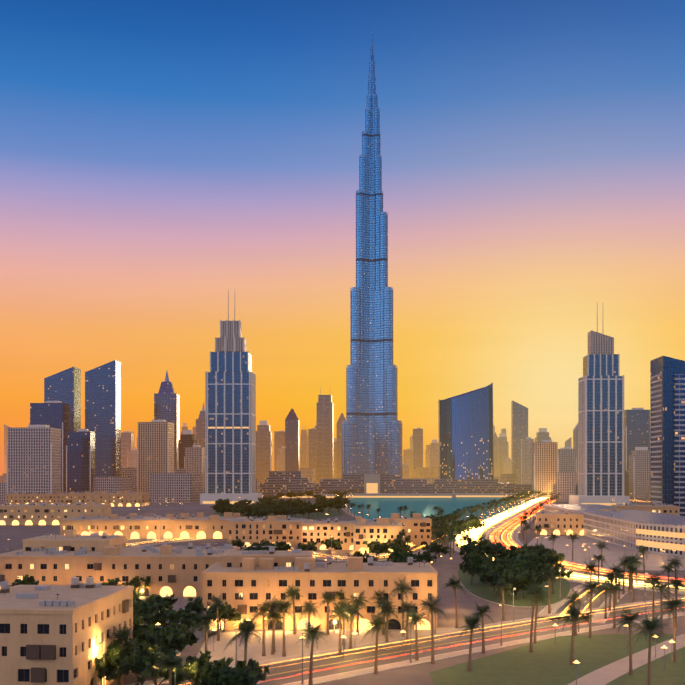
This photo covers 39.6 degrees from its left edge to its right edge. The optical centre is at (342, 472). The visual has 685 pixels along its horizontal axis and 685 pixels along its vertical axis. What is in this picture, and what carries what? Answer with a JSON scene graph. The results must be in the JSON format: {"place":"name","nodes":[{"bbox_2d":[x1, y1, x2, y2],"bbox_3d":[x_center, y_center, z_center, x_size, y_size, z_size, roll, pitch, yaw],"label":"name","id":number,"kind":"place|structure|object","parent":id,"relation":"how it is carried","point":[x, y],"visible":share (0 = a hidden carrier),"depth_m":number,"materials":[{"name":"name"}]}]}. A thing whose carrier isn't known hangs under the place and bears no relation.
{"place":"outdoors","nodes":[
{"label":"outdoors","id":0,"kind":"place"},
{"bbox_2d":[4,422,571,478],"bbox_3d":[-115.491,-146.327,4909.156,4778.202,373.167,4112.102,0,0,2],"label":"distant buildings","id":1,"kind":"structure","parent":0,"point":[279,439],"depth_m":3171.74,"materials":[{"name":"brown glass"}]},
{"bbox_2d":[0,473,684,684],"bbox_3d":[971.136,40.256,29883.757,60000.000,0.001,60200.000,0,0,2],"label":"ground","id":2,"kind":"structure","parent":0,"point":[417,674],"depth_m":296.38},
{"bbox_2d":[0,577,133,684],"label":"old town block","id":3,"kind":"structure","parent":2,"relation":"on","point":[53,634],"depth_m":163.90,"materials":[{"name":"beige paint"}]},
{"bbox_2d":[0,530,239,596],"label":"old town block","id":4,"kind":"structure","parent":2,"relation":"on","point":[56,559],"depth_m":308.69,"materials":[{"name":"beige paint"}]},
{"bbox_2d":[0,491,247,538],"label":"mall arcades","id":5,"kind":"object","parent":2,"relation":"on","point":[85,513],"visible":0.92,"depth_m":722.11,"materials":[{"name":"beige paint"}]},
{"bbox_2d":[11,574,269,684],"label":"trees","id":6,"kind":"object","parent":2,"relation":"on","point":[150,639],"visible":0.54,"depth_m":183.49,"materials":[{"name":"green plant"}]},
{"bbox_2d":[200,291,262,503],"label":"skyscraper","id":7,"kind":"structure","parent":2,"relation":"on","point":[230,425],"depth_m":1215.41,"materials":[{"name":"blue glass"}]},
{"bbox_2d":[202,546,437,629],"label":"old town block","id":8,"kind":"structure","parent":2,"relation":"on","point":[244,582],"depth_m":243.01,"materials":[{"name":"beige paint"}]},
{"bbox_2d":[0,467,649,502],"bbox_3d":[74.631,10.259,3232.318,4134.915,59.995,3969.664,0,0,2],"label":"city blocks","id":9,"kind":"structure","parent":2,"relation":"on","point":[180,485],"depth_m":1315.14,"materials":[{"name":"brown concrete"}]},
{"bbox_2d":[8,494,642,554],"bbox_3d":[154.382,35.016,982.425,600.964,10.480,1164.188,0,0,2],"label":"street lamps","id":10,"kind":"object","parent":2,"relation":"on","point":[160,539],"depth_m":461.62,"materials":[{"name":"silver metal"}]},
{"bbox_2d":[7,360,649,497],"bbox_3d":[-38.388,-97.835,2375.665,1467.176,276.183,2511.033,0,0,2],"label":"background buildings","id":11,"kind":"structure","parent":2,"relation":"on","point":[52,447],"depth_m":1490.48,"materials":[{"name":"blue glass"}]},
{"bbox_2d":[227,513,431,552],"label":"low-rise building","id":12,"kind":"structure","parent":2,"relation":"on","point":[292,531],"depth_m":511.58,"materials":[{"name":"beige paint"}]},
{"bbox_2d":[0,502,684,684],"bbox_3d":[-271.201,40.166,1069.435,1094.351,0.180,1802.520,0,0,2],"label":"lawns and plazas","id":13,"kind":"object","parent":2,"relation":"on","point":[602,659],"visible":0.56,"depth_m":217.70,"materials":[{"name":"green plant"}]},
{"bbox_2d":[341,32,401,478],"bbox_3d":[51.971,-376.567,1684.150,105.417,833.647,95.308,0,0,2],"label":"skyscraper","id":14,"kind":"structure","parent":2,"relation":"on","point":[371,433],"depth_m":1653.95,"materials":[{"name":"blue glass"}]},
{"bbox_2d":[210,489,552,562],"bbox_3d":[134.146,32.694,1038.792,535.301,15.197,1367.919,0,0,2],"label":"park trees","id":15,"kind":"object","parent":2,"relation":"on","point":[398,554],"visible":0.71,"depth_m":628.21,"materials":[{"name":"green plant"}]},
{"bbox_2d":[138,491,632,515],"bbox_3d":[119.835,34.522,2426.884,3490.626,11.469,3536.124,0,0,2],"label":"street lamps","id":16,"kind":"object","parent":2,"relation":"on","point":[338,495],"depth_m":979.25,"materials":[{"name":"silver metal"}]},
{"bbox_2d":[260,471,532,497],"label":"burj podium terraces","id":17,"kind":"object","parent":2,"relation":"on","point":[372,485],"visible":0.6,"depth_m":1560.09,"materials":[{"name":"brown concrete"}]},
{"bbox_2d":[110,560,684,684],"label":"palm trees","id":18,"kind":"object","parent":2,"relation":"on","point":[246,629],"visible":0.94,"depth_m":200.93,"materials":[{"name":"green plant"}]},
{"bbox_2d":[155,530,674,684],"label":"street lamps","id":19,"kind":"object","parent":2,"relation":"on","point":[576,662],"visible":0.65,"depth_m":214.22,"materials":[{"name":"silver metal"}]},
{"bbox_2d":[206,489,684,655],"bbox_3d":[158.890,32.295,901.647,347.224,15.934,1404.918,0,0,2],"label":"palm trees","id":20,"kind":"object","parent":2,"relation":"on","point":[268,607],"visible":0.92,"depth_m":299.83,"materials":[{"name":"green plant"}]},
{"bbox_2d":[456,539,572,599],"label":"tree cluster","id":21,"kind":"object","parent":2,"relation":"on","point":[520,567],"visible":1,"depth_m":335.35,"materials":[{"name":"green plant"}]},
{"bbox_2d":[569,307,629,505],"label":"skyscraper","id":22,"kind":"structure","parent":2,"relation":"on","point":[601,432],"depth_m":1150.81,"materials":[{"name":"blue glass"}]},
{"bbox_2d":[534,502,678,534],"bbox_3d":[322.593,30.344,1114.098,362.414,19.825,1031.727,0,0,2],"label":"old town block","id":23,"kind":"structure","parent":2,"relation":"on","point":[558,523],"depth_m":610.83,"materials":[{"name":"beige paint"}]},
{"bbox_2d":[543,356,684,556],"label":"building","id":24,"kind":"structure","parent":2,"relation":"on","point":[655,532],"depth_m":737.39,"materials":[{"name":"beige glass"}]},
{"bbox_2d":[0,0,684,472],"label":"sky","id":25,"kind":"structure","parent":0,"point":[160,160],"materials":[{"name":"orange"}]},
{"bbox_2d":[98,558,647,684],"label":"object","id":26,"kind":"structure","parent":0,"point":[234,624],"depth_m":220.22,"materials":[{"name":"silver metal"}]},
{"bbox_2d":[126,498,684,684],"bbox_3d":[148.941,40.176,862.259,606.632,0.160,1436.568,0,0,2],"label":"roads","id":27,"kind":"structure","parent":0,"point":[400,648],"depth_m":231.69,"materials":[{"name":"grey asphalt"}]},
{"bbox_2d":[126,497,683,684],"bbox_3d":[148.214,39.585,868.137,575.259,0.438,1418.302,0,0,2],"label":"light trails","id":28,"kind":"object","parent":27,"relation":"on","point":[495,520],"visible":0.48,"depth_m":570.13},
{"bbox_2d":[482,493,675,574],"bbox_3d":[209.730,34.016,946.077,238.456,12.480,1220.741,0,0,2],"label":"street lamps","id":29,"kind":"object","parent":27,"relation":"on","point":[487,519],"visible":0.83,"depth_m":521.62,"materials":[{"name":"silver metal"}]},
{"bbox_2d":[342,497,522,525],"bbox_3d":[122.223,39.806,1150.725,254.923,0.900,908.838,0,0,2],"label":"lake with quay","id":30,"kind":"structure","parent":0,"point":[422,506],"depth_m":1118.24,"materials":[{"name":"teal liquid"}]},
{"bbox_2d":[438,382,493,478],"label":"glass office tower","id":31,"kind":"structure","parent":0,"point":[465,435],"depth_m":1793.11,"materials":[{"name":"blue glass"}]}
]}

